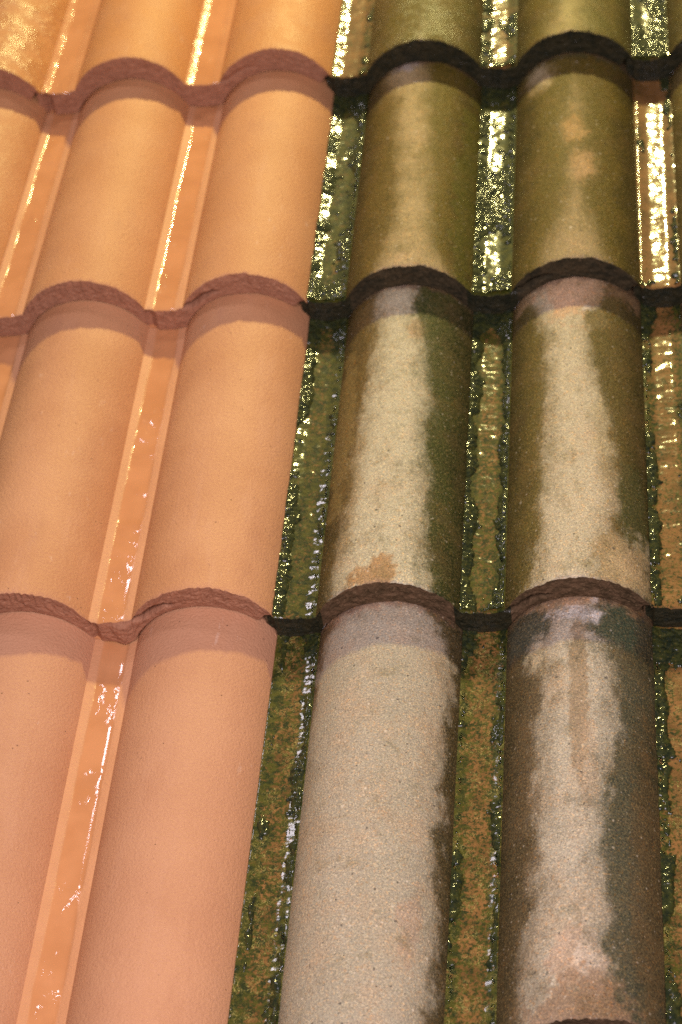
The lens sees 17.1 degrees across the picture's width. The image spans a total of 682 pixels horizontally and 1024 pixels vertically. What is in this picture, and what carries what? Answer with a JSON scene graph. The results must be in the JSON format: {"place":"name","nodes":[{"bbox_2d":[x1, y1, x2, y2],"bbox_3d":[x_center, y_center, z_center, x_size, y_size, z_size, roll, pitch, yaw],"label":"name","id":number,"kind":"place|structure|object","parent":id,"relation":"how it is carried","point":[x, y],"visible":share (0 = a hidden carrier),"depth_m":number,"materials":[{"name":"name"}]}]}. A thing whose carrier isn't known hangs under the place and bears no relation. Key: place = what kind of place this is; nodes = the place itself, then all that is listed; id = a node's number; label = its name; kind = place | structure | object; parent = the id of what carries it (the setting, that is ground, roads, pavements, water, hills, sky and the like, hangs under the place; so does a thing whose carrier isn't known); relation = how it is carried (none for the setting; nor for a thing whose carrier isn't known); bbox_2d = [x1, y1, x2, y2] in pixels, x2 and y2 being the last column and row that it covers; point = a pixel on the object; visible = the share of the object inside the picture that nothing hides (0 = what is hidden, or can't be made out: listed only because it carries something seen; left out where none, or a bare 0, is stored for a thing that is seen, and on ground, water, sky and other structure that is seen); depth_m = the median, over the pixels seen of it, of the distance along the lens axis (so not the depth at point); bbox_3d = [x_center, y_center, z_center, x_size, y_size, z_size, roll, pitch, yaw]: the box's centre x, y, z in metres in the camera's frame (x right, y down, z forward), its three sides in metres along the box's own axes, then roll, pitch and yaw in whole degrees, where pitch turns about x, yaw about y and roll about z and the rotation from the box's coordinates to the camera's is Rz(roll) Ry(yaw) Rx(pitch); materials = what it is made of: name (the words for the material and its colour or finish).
{"place":"outdoors","nodes":[
{"label":"outdoors","id":0,"kind":"place"},
{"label":"roof deck","id":1,"kind":"structure","parent":0,"visible":0},
{"bbox_2d":[0,88,46,265],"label":"roof tile","id":2,"kind":"object","parent":1,"relation":"on","point":[22,119],"visible":0.81,"depth_m":2.27,"materials":[{"name":"ceramic"}]},
{"bbox_2d":[0,0,68,99],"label":"roof tile","id":3,"kind":"object","parent":2,"relation":"on","point":[29,31],"visible":1,"depth_m":2.35,"materials":[{"name":"ceramic"}]},
{"bbox_2d":[0,606,276,1023],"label":"roof tile","id":4,"kind":"object","parent":1,"relation":"on","point":[129,775],"visible":0.94,"depth_m":1.69,"materials":[{"name":"tile"}]},
{"bbox_2d":[0,293,309,643],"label":"roof tile","id":5,"kind":"object","parent":4,"relation":"on","point":[145,469],"visible":0.94,"depth_m":1.93,"materials":[{"name":"ceramic"}]},
{"bbox_2d":[0,70,333,335],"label":"roof tile","id":6,"kind":"object","parent":5,"relation":"on","point":[150,204],"visible":0.92,"depth_m":2.16,"materials":[{"name":"ceramic"}]},
{"bbox_2d":[36,0,341,114],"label":"roof tile","id":7,"kind":"object","parent":6,"relation":"on","point":[204,53],"visible":1,"depth_m":2.32,"materials":[{"name":"ceramic"}]},
{"bbox_2d":[228,596,665,1023],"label":"roof tile","id":8,"kind":"object","parent":1,"relation":"on","point":[453,823],"visible":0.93,"depth_m":1.64,"materials":[{"name":"concrete"}]},
{"bbox_2d":[265,276,652,636],"bbox_3d":[0.105,-0.070,1.935,0.307,0.062,0.424,-2,44,7],"label":"roof tile","id":9,"kind":"object","parent":8,"relation":"on","point":[460,464],"visible":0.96,"depth_m":1.89,"materials":[{"name":"concrete"}]},
{"bbox_2d":[301,52,640,320],"bbox_3d":[0.128,-0.331,2.173,0.307,0.062,0.388,-2,43,7],"label":"roof tile","id":10,"kind":"object","parent":9,"relation":"on","point":[470,192],"visible":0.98,"depth_m":2.12,"materials":[{"name":"concrete"}]},
{"bbox_2d":[326,0,631,97],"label":"roof tile","id":11,"kind":"object","parent":10,"relation":"on","point":[505,44],"visible":1,"depth_m":2.27,"materials":[{"name":"ceramic"}]},
{"bbox_2d":[652,625,681,1023],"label":"roof tile","id":12,"kind":"object","parent":1,"relation":"on","point":[667,652],"visible":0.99,"depth_m":1.67,"materials":[{"name":"tile"}]},
{"bbox_2d":[640,301,681,626],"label":"roof tile","id":13,"kind":"object","parent":12,"relation":"on","point":[661,329],"visible":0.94,"depth_m":1.89,"materials":[{"name":"ceramic"}]},
{"bbox_2d":[632,62,681,307],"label":"roof tile","id":14,"kind":"object","parent":13,"relation":"on","point":[657,106],"visible":0.94,"depth_m":2.12,"materials":[{"name":"ceramic"}]},
{"bbox_2d":[626,0,681,81],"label":"roof tile","id":15,"kind":"object","parent":14,"relation":"on","point":[656,31],"visible":1,"depth_m":2.26,"materials":[{"name":"ceramic"}]}
]}

